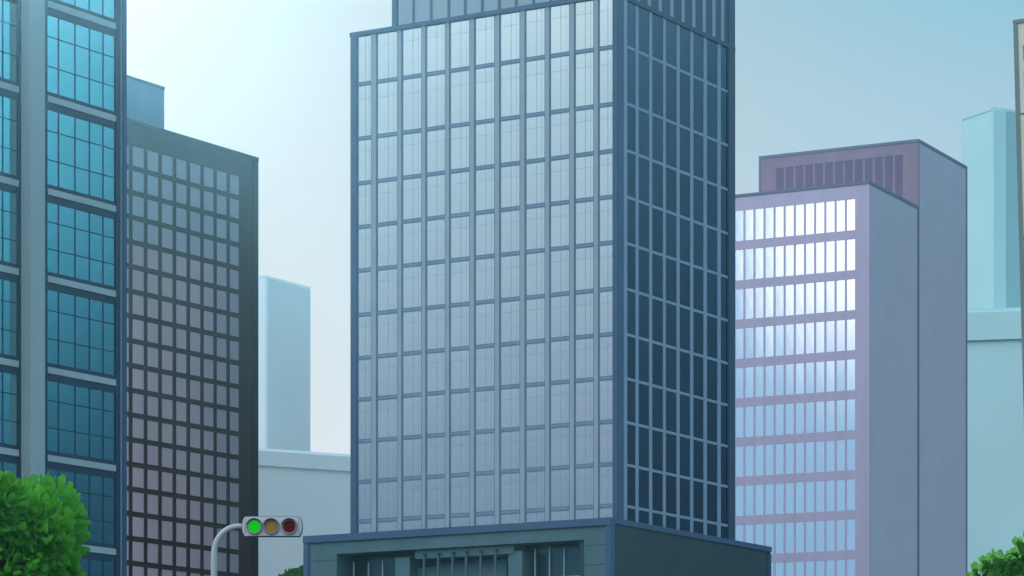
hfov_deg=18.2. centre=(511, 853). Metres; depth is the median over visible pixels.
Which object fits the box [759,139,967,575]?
office block
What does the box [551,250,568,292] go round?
window
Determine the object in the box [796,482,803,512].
window
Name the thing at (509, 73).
window
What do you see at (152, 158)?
window
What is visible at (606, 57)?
window
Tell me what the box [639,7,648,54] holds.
side window
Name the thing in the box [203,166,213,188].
window
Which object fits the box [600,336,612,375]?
window
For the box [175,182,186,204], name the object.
window
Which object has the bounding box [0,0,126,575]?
glass tower
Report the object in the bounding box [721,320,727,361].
side window
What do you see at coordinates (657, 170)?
side window
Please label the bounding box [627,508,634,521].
side window
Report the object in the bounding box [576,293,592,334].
window
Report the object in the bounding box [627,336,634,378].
side window
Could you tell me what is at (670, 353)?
side window
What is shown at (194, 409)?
window
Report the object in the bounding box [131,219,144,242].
window
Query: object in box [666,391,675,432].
side window
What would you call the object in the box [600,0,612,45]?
window
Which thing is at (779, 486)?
window
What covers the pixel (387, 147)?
window
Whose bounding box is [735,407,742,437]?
window
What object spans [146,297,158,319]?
window
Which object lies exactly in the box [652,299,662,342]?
side window
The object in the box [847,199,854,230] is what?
window
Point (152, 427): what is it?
window
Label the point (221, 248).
window
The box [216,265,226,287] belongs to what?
window
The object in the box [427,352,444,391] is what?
window
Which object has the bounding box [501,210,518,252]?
window
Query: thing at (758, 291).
window
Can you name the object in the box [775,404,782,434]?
window
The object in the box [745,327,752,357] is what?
window
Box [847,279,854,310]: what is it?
window
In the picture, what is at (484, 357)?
window
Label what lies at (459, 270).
window
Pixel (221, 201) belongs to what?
window
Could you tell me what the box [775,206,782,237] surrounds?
window
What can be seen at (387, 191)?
window
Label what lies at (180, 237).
window
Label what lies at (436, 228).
window
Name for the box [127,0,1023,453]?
sky
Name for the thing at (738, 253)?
window
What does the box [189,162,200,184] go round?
window
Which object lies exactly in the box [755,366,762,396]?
window
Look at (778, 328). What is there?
window
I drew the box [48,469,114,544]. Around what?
window
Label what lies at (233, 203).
window
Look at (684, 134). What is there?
side window
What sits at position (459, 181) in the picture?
window
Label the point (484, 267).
window
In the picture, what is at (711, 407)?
side window
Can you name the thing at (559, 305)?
window
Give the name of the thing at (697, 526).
side window
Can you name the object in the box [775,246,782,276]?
window
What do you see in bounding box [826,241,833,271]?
window
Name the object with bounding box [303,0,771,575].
office tower
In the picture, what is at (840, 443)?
window
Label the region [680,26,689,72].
side window
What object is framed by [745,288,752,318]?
window
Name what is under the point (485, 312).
window
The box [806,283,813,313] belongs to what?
window
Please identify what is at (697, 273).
side window
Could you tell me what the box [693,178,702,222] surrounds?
side window
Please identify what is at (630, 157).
side window
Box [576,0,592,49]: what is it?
window
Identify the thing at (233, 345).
window
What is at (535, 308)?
window
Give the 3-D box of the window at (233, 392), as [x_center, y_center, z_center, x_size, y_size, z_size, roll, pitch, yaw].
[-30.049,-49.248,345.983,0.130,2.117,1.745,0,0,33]
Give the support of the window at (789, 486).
in the office block at (826, 380)
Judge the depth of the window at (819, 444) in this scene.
332.57 m
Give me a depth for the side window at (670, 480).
270.24 m
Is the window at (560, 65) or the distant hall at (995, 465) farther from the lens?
the distant hall at (995, 465)
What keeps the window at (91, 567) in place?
in the glass tower at (63, 236)
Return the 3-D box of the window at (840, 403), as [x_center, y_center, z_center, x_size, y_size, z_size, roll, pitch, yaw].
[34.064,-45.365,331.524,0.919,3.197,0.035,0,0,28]
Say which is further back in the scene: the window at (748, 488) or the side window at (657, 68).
the window at (748, 488)
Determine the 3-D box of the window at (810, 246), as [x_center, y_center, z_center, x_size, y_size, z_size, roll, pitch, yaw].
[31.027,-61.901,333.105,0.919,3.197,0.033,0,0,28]
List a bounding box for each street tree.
[0,470,91,575]
[278,565,302,575]
[964,531,1023,575]
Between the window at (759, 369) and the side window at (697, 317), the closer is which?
the side window at (697, 317)
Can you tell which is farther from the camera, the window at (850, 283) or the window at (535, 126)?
the window at (850, 283)
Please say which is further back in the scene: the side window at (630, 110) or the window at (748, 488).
the window at (748, 488)
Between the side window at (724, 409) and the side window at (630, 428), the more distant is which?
the side window at (724, 409)
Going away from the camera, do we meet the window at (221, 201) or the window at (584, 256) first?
the window at (584, 256)
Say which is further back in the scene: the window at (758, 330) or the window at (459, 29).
the window at (758, 330)
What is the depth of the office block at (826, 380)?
333.86 m
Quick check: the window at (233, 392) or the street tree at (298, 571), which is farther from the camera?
the window at (233, 392)
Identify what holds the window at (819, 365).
in the office block at (826, 380)
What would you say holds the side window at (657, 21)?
in the office tower at (541, 286)
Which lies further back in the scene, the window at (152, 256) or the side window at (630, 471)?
the window at (152, 256)
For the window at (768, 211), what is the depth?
335.18 m
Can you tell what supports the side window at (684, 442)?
in the office tower at (541, 286)
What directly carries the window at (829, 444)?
in the office block at (826, 380)
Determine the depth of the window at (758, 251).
335.75 m
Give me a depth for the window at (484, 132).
268.67 m
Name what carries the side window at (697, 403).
in the office tower at (541, 286)
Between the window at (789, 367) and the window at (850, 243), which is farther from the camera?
the window at (789, 367)
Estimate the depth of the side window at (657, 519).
268.21 m
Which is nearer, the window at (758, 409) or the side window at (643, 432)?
the side window at (643, 432)
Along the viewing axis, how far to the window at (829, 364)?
332.08 m
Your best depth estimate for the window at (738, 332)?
336.73 m
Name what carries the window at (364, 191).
in the office tower at (541, 286)
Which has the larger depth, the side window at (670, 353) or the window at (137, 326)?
the window at (137, 326)
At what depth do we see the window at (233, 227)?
345.90 m
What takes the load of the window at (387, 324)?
in the office tower at (541, 286)
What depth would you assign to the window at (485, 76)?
268.67 m
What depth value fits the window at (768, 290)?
335.18 m
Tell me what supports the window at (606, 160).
in the office tower at (541, 286)
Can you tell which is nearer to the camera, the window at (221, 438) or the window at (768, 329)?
the window at (768, 329)
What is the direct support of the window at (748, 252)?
in the office block at (826, 380)
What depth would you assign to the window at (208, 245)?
342.20 m
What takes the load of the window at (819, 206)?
in the office block at (826, 380)
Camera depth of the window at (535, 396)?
266.12 m
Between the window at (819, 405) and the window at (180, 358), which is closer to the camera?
the window at (819, 405)
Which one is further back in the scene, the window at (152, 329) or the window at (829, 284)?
the window at (152, 329)
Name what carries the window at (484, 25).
in the office tower at (541, 286)
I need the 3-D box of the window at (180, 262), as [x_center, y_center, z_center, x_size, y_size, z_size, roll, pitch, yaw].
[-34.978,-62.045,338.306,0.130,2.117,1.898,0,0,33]
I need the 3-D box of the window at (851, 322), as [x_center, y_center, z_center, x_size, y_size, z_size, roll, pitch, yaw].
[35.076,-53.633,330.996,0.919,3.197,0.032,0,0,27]
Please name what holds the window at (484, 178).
in the office tower at (541, 286)
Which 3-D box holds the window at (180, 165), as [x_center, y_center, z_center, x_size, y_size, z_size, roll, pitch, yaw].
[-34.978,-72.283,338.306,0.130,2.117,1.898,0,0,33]
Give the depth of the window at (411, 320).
272.40 m
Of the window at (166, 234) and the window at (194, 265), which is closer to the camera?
the window at (166, 234)
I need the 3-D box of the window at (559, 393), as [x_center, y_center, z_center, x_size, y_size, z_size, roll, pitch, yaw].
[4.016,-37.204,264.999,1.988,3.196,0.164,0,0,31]
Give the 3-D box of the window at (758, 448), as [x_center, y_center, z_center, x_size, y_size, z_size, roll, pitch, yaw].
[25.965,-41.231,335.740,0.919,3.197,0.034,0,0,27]
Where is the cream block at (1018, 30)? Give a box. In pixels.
[1013,19,1023,408]
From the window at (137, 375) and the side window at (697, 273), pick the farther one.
the window at (137, 375)
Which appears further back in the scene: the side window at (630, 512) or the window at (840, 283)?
the window at (840, 283)
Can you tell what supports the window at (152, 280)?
in the office block at (192, 348)
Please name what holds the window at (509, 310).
in the office tower at (541, 286)
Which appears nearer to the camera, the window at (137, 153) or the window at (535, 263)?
the window at (535, 263)
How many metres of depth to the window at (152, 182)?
334.28 m
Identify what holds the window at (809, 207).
in the office block at (826, 380)
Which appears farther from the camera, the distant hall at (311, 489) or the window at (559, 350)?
the distant hall at (311, 489)
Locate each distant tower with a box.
[258,275,310,450]
[961,107,1020,308]
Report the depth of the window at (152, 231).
334.28 m
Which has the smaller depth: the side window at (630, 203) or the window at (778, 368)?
the side window at (630, 203)
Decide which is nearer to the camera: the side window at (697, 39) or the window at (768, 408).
the side window at (697, 39)
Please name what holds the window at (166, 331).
in the office block at (192, 348)
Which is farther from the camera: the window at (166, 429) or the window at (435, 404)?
the window at (166, 429)
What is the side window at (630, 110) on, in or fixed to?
in the office tower at (541, 286)
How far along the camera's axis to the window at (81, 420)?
140.03 m
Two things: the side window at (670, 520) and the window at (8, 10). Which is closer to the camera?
the window at (8, 10)
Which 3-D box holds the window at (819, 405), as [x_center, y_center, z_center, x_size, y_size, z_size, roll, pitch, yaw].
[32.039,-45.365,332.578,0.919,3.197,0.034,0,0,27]
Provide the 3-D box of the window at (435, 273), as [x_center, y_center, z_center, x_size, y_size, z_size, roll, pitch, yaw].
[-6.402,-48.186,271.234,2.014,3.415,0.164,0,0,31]
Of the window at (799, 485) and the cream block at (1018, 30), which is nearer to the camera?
the cream block at (1018, 30)
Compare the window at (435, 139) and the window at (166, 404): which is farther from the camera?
the window at (166, 404)
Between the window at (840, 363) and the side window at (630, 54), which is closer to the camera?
the side window at (630, 54)
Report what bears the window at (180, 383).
in the office block at (192, 348)
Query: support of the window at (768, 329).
in the office block at (826, 380)
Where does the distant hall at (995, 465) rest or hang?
on the ground
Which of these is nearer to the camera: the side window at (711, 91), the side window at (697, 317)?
the side window at (697, 317)
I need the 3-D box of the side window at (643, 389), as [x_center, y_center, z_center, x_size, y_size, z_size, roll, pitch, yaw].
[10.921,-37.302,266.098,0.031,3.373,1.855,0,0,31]
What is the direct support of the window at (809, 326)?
in the office block at (826, 380)
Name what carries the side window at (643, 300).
in the office tower at (541, 286)
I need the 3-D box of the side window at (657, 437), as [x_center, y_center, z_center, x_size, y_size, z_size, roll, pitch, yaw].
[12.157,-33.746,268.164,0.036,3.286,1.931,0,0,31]
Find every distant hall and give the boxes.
[258,448,349,575]
[967,307,1023,575]
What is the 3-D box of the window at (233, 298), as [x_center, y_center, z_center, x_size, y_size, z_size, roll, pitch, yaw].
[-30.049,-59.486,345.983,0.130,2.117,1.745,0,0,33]
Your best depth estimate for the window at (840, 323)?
331.47 m
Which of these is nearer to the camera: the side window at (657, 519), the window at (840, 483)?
the side window at (657, 519)
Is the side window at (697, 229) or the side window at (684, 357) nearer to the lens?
the side window at (684, 357)
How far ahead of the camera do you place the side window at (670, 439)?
270.18 m
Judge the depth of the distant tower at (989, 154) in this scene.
561.88 m
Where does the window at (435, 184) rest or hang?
in the office tower at (541, 286)
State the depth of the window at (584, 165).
263.73 m
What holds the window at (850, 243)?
in the office block at (826, 380)
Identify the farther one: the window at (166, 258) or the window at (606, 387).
the window at (166, 258)
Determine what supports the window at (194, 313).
in the office block at (192, 348)
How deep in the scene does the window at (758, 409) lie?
335.75 m
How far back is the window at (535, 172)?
266.12 m
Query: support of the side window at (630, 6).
in the office tower at (541, 286)
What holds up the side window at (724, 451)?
in the office tower at (541, 286)
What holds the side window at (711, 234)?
in the office tower at (541, 286)
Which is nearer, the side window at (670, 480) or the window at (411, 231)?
the side window at (670, 480)
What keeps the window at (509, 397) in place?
in the office tower at (541, 286)
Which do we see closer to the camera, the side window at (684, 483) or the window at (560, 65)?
the window at (560, 65)
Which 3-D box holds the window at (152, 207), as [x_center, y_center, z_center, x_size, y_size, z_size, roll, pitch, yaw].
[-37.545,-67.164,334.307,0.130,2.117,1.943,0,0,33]
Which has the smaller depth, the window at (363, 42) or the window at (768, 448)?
the window at (363, 42)
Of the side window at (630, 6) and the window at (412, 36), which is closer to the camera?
the side window at (630, 6)
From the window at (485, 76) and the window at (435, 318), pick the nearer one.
the window at (485, 76)
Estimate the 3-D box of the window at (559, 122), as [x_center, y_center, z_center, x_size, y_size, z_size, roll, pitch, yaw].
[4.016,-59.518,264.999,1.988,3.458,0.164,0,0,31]
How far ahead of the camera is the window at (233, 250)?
345.94 m
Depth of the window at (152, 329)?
334.28 m
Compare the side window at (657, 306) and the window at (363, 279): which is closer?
the side window at (657, 306)
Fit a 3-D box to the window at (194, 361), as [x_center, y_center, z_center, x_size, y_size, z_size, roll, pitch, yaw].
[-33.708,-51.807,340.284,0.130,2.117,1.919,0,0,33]
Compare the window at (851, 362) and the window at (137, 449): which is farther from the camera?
the window at (137, 449)
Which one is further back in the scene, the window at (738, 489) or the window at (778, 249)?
the window at (738, 489)
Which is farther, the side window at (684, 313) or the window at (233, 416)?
the window at (233, 416)
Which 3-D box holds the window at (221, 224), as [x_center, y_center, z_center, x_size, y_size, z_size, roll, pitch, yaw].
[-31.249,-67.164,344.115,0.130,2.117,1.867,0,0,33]
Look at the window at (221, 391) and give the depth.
344.13 m
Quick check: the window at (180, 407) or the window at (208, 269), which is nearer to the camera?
the window at (180, 407)
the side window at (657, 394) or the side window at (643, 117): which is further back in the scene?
the side window at (657, 394)
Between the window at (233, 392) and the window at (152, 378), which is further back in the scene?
the window at (233, 392)
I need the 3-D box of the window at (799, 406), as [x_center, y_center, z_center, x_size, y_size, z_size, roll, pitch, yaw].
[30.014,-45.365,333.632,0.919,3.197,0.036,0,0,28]
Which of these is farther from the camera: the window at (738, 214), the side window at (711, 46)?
the window at (738, 214)
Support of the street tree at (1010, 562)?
on the ground
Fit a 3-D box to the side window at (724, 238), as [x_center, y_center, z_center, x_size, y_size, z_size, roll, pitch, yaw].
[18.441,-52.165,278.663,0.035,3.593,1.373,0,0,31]
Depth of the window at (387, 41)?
273.70 m
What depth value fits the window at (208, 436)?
342.20 m
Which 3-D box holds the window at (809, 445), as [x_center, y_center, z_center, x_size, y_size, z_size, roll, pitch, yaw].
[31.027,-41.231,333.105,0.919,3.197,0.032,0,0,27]
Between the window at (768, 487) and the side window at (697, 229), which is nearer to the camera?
the side window at (697, 229)
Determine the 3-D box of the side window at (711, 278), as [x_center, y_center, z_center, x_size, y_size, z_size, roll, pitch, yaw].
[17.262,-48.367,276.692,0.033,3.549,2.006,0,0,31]
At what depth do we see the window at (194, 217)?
340.21 m
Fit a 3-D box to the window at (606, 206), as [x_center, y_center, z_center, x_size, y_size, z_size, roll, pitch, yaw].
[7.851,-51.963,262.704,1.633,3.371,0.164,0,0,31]
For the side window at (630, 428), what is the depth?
264.24 m
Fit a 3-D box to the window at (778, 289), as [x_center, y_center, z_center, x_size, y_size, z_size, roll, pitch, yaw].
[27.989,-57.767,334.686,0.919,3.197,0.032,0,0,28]
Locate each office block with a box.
[127,75,258,575]
[735,181,918,575]
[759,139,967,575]
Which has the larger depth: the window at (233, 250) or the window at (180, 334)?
the window at (233, 250)
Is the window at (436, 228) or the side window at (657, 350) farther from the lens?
the window at (436, 228)
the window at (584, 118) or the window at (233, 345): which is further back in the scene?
the window at (233, 345)
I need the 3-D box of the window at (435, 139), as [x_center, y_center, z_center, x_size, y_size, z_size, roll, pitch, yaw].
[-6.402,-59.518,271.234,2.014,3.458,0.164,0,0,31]
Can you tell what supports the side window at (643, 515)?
in the office tower at (541, 286)
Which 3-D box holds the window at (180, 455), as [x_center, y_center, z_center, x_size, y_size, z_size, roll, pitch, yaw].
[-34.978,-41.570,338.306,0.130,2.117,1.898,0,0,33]
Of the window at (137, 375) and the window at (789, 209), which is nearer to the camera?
the window at (137, 375)
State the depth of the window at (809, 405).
333.10 m
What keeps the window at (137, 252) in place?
in the office block at (192, 348)
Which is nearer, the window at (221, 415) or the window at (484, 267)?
the window at (484, 267)
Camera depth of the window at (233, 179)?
345.98 m
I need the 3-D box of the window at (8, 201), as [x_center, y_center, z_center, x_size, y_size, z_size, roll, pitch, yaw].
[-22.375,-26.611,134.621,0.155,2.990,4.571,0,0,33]
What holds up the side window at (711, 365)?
in the office tower at (541, 286)
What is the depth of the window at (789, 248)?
334.11 m
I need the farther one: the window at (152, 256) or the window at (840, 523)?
the window at (152, 256)
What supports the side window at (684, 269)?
in the office tower at (541, 286)
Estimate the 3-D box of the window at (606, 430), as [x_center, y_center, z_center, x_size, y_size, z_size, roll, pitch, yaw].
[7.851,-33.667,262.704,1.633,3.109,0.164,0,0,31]
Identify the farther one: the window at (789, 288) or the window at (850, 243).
the window at (789, 288)
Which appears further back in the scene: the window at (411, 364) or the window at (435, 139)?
the window at (411, 364)
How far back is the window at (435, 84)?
271.17 m
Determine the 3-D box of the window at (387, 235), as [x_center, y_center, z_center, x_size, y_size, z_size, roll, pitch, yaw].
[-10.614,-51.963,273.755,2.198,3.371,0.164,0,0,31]
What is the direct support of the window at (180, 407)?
in the office block at (192, 348)
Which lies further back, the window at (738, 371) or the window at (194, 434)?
the window at (194, 434)
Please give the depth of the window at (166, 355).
336.32 m
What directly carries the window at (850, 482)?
in the office block at (826, 380)
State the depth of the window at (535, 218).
266.12 m
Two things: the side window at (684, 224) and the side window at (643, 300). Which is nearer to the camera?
the side window at (643, 300)
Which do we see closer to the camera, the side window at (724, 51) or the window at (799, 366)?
the side window at (724, 51)
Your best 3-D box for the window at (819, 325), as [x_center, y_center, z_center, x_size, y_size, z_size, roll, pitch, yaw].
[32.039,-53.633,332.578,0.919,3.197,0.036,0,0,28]
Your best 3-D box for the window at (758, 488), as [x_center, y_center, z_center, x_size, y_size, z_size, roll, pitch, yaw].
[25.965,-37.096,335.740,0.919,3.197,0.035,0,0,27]
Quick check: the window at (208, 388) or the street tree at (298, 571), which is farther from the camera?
the window at (208, 388)
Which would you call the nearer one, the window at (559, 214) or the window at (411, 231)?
the window at (559, 214)
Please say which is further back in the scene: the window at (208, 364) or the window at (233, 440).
the window at (233, 440)
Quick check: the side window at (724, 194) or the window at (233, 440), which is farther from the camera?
the window at (233, 440)
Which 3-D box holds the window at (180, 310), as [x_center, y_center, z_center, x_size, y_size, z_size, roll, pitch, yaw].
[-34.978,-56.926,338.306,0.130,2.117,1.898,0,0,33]
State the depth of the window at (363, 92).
274.94 m
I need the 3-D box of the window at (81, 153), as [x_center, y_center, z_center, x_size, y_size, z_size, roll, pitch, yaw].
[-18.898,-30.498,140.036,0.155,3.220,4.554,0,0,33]
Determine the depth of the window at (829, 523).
332.04 m
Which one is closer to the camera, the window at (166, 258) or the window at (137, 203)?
the window at (137, 203)
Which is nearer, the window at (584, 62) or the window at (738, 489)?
the window at (584, 62)
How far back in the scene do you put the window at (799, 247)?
333.63 m
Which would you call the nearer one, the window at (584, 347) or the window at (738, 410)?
the window at (584, 347)
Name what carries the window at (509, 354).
in the office tower at (541, 286)
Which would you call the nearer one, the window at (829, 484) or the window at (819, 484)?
the window at (829, 484)
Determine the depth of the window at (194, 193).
340.21 m
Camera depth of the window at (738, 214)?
336.82 m
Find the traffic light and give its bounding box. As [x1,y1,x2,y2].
[211,516,302,575]
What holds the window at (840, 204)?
in the office block at (826, 380)
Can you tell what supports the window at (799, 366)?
in the office block at (826, 380)
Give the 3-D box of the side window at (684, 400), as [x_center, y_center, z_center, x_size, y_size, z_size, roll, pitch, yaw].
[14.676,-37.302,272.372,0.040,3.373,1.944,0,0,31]
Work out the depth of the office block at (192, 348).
339.42 m
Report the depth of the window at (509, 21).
267.42 m
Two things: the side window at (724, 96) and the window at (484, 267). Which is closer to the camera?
the window at (484, 267)
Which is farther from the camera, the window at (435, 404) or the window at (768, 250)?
the window at (768, 250)
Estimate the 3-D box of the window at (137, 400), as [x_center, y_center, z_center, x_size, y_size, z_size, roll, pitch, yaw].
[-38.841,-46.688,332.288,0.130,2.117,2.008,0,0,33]
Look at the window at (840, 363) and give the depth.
331.51 m
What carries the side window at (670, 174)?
in the office tower at (541, 286)
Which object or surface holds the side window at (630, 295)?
in the office tower at (541, 286)
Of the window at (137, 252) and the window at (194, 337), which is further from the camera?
the window at (194, 337)
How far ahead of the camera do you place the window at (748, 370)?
336.32 m
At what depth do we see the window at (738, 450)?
336.82 m
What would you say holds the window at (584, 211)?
in the office tower at (541, 286)
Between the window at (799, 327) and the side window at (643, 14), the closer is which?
the side window at (643, 14)
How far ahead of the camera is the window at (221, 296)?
344.13 m
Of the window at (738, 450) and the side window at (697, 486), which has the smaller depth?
the side window at (697, 486)
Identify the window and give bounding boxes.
[0,0,17,81]
[0,96,17,175]
[0,190,17,263]
[0,279,17,356]
[0,372,17,445]
[0,461,17,477]
[48,15,114,110]
[48,110,114,201]
[48,202,114,286]
[48,290,114,375]
[48,381,114,460]
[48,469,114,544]
[60,0,114,18]
[79,559,114,575]
[131,145,144,168]
[131,170,144,193]
[131,195,144,217]
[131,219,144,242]
[131,244,144,266]
[131,269,144,291]
[131,294,144,316]
[131,318,144,340]
[131,343,144,365]
[131,368,144,389]
[131,392,144,414]
[131,417,144,439]
[131,442,144,463]
[146,150,158,172]
[146,174,158,197]
[146,199,158,221]
[146,223,158,246]
[146,248,158,270]
[146,272,158,294]
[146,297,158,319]
[146,322,158,343]
[146,346,158,368]
[146,371,158,392]
[146,395,158,417]
[146,420,158,441]
[146,444,158,466]
[161,154,172,176]
[161,178,172,201]
[161,203,172,225]
[161,227,172,249]
[161,251,172,273]
[161,276,172,298]
[161,300,172,322]
[161,325,172,346]
[161,349,172,371]
[161,373,172,395]
[161,398,172,419]
[161,422,172,444]
[161,447,172,468]
[175,158,186,180]
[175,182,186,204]
[175,206,186,229]
[175,231,186,253]
[175,255,186,277]
[175,279,186,301]
[175,304,186,325]
[175,328,186,349]
[175,352,186,373]
[175,376,186,398]
[175,401,186,422]
[175,425,186,446]
[175,449,186,470]
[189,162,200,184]
[189,186,200,208]
[189,210,200,232]
[189,234,200,256]
[189,258,200,280]
[189,283,200,304]
[189,307,200,328]
[189,331,200,352]
[189,355,200,376]
[189,379,200,400]
[189,403,200,424]
[189,427,200,448]
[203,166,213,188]
[203,190,213,212]
[203,214,213,236]
[203,238,213,259]
[203,262,213,283]
[203,286,213,307]
[203,310,213,331]
[203,334,213,355]
[203,358,213,379]
[203,382,213,403]
[203,406,213,427]
[203,430,213,451]
[216,170,226,192]
[216,194,226,215]
[216,217,226,239]
[216,241,226,263]
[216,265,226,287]
[216,289,226,310]
[216,313,226,334]
[216,337,226,358]
[216,361,226,382]
[216,384,226,405]
[216,408,226,429]
[216,432,226,453]
[229,174,238,195]
[229,197,238,219]
[229,221,238,242]
[229,245,238,266]
[229,268,238,289]
[229,292,238,313]
[229,316,238,337]
[229,340,238,360]
[229,363,238,384]
[229,387,238,408]
[229,411,238,431]
[229,434,238,455]
[357,35,370,82]
[357,85,370,136]
[357,140,370,181]
[357,184,370,224]
[357,228,370,268]
[357,272,370,312]
[357,316,370,355]
[357,359,370,397]
[357,401,370,438]
[378,31,396,78]
[378,81,396,133]
[378,136,396,178]
[378,181,396,222]
[378,225,396,265]
[378,269,396,310]
[378,313,396,353]
[378,357,396,395]
[378,399,396,437]
[403,27,420,75]
[403,78,420,129]
[403,133,420,175]
[403,178,420,219]
[403,222,420,263]
[403,266,420,307]
[403,311,420,351]
[403,355,420,393]
[403,397,420,435]
[427,23,444,71]
[427,74,444,126]
[427,129,444,171]
[427,175,444,216]
[427,219,444,260]
[427,264,444,305]
[427,309,444,348]
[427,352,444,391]
[427,395,444,433]
[451,19,468,68]
[451,71,468,123]
[451,126,468,168]
[451,172,468,213]
[451,216,468,257]
[451,261,468,302]
[451,306,468,346]
[451,350,468,388]
[451,393,468,431]
[476,15,493,64]
[476,67,493,119]
[476,123,493,165]
[476,169,493,210]
[476,213,493,254]
[476,258,493,300]
[476,303,493,344]
[476,348,493,386]
[476,390,493,429]
[501,12,518,60]
[501,63,518,116]
[501,119,518,162]
[501,165,518,207]
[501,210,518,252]
[501,255,518,297]
[501,301,518,341]
[501,345,518,384]
[501,388,518,427]
[526,7,544,56]
[526,59,544,112]
[526,116,544,159]
[526,162,544,204]
[526,207,544,249]
[526,252,544,294]
[526,298,544,339]
[526,343,544,382]
[526,386,544,425]
[551,4,568,53]
[551,56,568,109]
[551,112,568,155]
[551,159,568,201]
[551,204,568,246]
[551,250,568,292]
[551,296,568,337]
[551,341,568,380]
[551,384,568,423]
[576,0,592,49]
[576,52,592,106]
[576,109,592,152]
[576,156,592,198]
[576,201,592,243]
[576,247,592,289]
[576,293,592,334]
[576,338,592,378]
[576,382,592,421]
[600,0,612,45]
[600,49,612,102]
[600,106,612,149]
[600,153,612,195]
[600,199,612,240]
[600,245,612,287]
[600,291,612,332]
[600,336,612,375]
[600,380,612,419]
[600,424,612,462]
[627,1,634,47]
[627,48,634,104]
[627,105,634,151]
[627,152,634,197]
[627,199,634,243]
[627,245,634,289]
[627,291,634,334]
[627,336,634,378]
[627,380,634,422]
[627,424,634,464]
[627,467,634,505]
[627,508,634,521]
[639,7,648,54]
[639,54,648,110]
[639,110,648,156]
[639,157,648,202]
[639,203,648,248]
[639,249,648,293]
[639,294,648,338]
[639,339,648,382]
[639,383,648,425]
[639,427,648,467]
[639,469,648,508]
[639,510,648,523]
[652,13,662,60]
[652,60,662,116]
[652,116,662,162]
[652,162,662,207]
[652,208,662,253]
[652,253,662,298]
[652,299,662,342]
[652,343,662,386]
[652,387,662,428]
[652,430,662,470]
[652,472,662,511]
[652,513,662,526]
[666,20,675,66]
[666,66,675,121]
[666,122,675,167]
[666,167,675,212]
[666,213,675,257]
[666,258,675,302]
[666,303,675,346]
[666,347,675,389]
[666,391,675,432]
[666,433,675,473]
[666,475,675,513]
[666,515,675,528]
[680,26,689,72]
[680,72,689,127]
[680,127,689,173]
[680,173,689,217]
[680,218,689,262]
[680,263,689,306]
[680,307,689,350]
[680,351,689,393]
[680,394,689,435]
[680,437,689,476]
[680,478,689,516]
[680,518,689,531]
[693,32,702,78]
[693,78,702,133]
[693,133,702,178]
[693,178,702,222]
[693,223,702,266]
[693,267,702,310]
[693,311,702,354]
[693,355,702,396]
[693,398,702,438]
[693,440,702,479]
[693,481,702,519]
[693,521,702,533]
[707,39,716,84]
[707,84,716,139]
[707,139,716,183]
[707,183,716,227]
[707,228,716,271]
[707,272,716,315]
[707,316,716,358]
[707,359,716,400]
[707,401,716,441]
[707,443,716,482]
[707,484,716,521]
[707,523,716,536]
[721,46,727,89]
[721,90,727,143]
[721,144,727,187]
[721,189,727,231]
[721,233,727,275]
[721,277,727,318]
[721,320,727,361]
[721,363,727,403]
[721,405,727,444]
[721,446,727,484]
[721,487,727,523]
[721,526,727,538]
[735,210,742,240]
[735,250,742,280]
[735,289,742,319]
[735,328,742,358]
[735,368,742,397]
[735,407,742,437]
[735,446,742,476]
[735,485,742,515]
[745,209,752,239]
[745,249,752,279]
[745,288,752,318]
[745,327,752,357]
[745,367,752,397]
[745,406,752,436]
[745,446,752,475]
[745,485,752,515]
[755,208,762,238]
[755,248,762,278]
[755,287,762,317]
[755,327,762,357]
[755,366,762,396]
[755,405,762,435]
[755,445,762,475]
[755,484,762,514]
[765,207,772,237]
[765,247,772,277]
[765,286,772,316]
[765,326,772,356]
[765,365,772,395]
[765,405,772,435]
[765,444,772,474]
[765,484,772,514]
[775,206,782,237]
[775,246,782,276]
[775,285,782,316]
[775,325,782,355]
[775,365,782,394]
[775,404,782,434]
[775,444,782,474]
[775,483,782,513]
[786,205,793,235]
[786,245,793,275]
[786,284,793,315]
[786,324,793,354]
[786,364,793,394]
[786,403,793,433]
[786,443,793,473]
[786,483,793,512]
[796,204,803,234]
[796,244,803,274]
[796,284,803,314]
[796,323,803,353]
[796,363,803,393]
[796,403,803,433]
[796,442,803,472]
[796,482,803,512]
[806,203,813,234]
[806,243,813,273]
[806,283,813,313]
[806,322,813,353]
[806,362,813,392]
[806,402,813,432]
[806,442,813,472]
[806,481,813,511]
[816,202,823,233]
[816,242,823,272]
[816,282,823,312]
[816,322,823,352]
[816,361,823,392]
[816,401,823,431]
[816,441,823,471]
[816,481,823,511]
[816,521,823,551]
[826,201,833,232]
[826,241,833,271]
[826,281,833,311]
[826,321,833,351]
[826,361,833,391]
[826,401,833,431]
[826,440,833,471]
[826,480,833,510]
[826,520,833,550]
[837,200,844,231]
[837,240,844,270]
[837,280,844,310]
[837,320,844,350]
[837,360,844,390]
[837,400,844,430]
[837,440,844,470]
[837,480,844,510]
[837,520,844,550]
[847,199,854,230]
[847,239,854,270]
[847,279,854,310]
[847,319,854,349]
[847,359,854,389]
[847,399,854,429]
[847,439,854,469]
[847,479,854,509]
[847,519,854,549]
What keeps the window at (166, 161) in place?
in the office block at (192, 348)
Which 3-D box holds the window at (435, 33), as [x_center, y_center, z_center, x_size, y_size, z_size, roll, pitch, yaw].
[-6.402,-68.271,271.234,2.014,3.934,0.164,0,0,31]
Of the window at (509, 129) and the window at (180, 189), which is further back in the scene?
the window at (180, 189)
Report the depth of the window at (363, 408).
274.90 m
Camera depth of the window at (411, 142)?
272.43 m

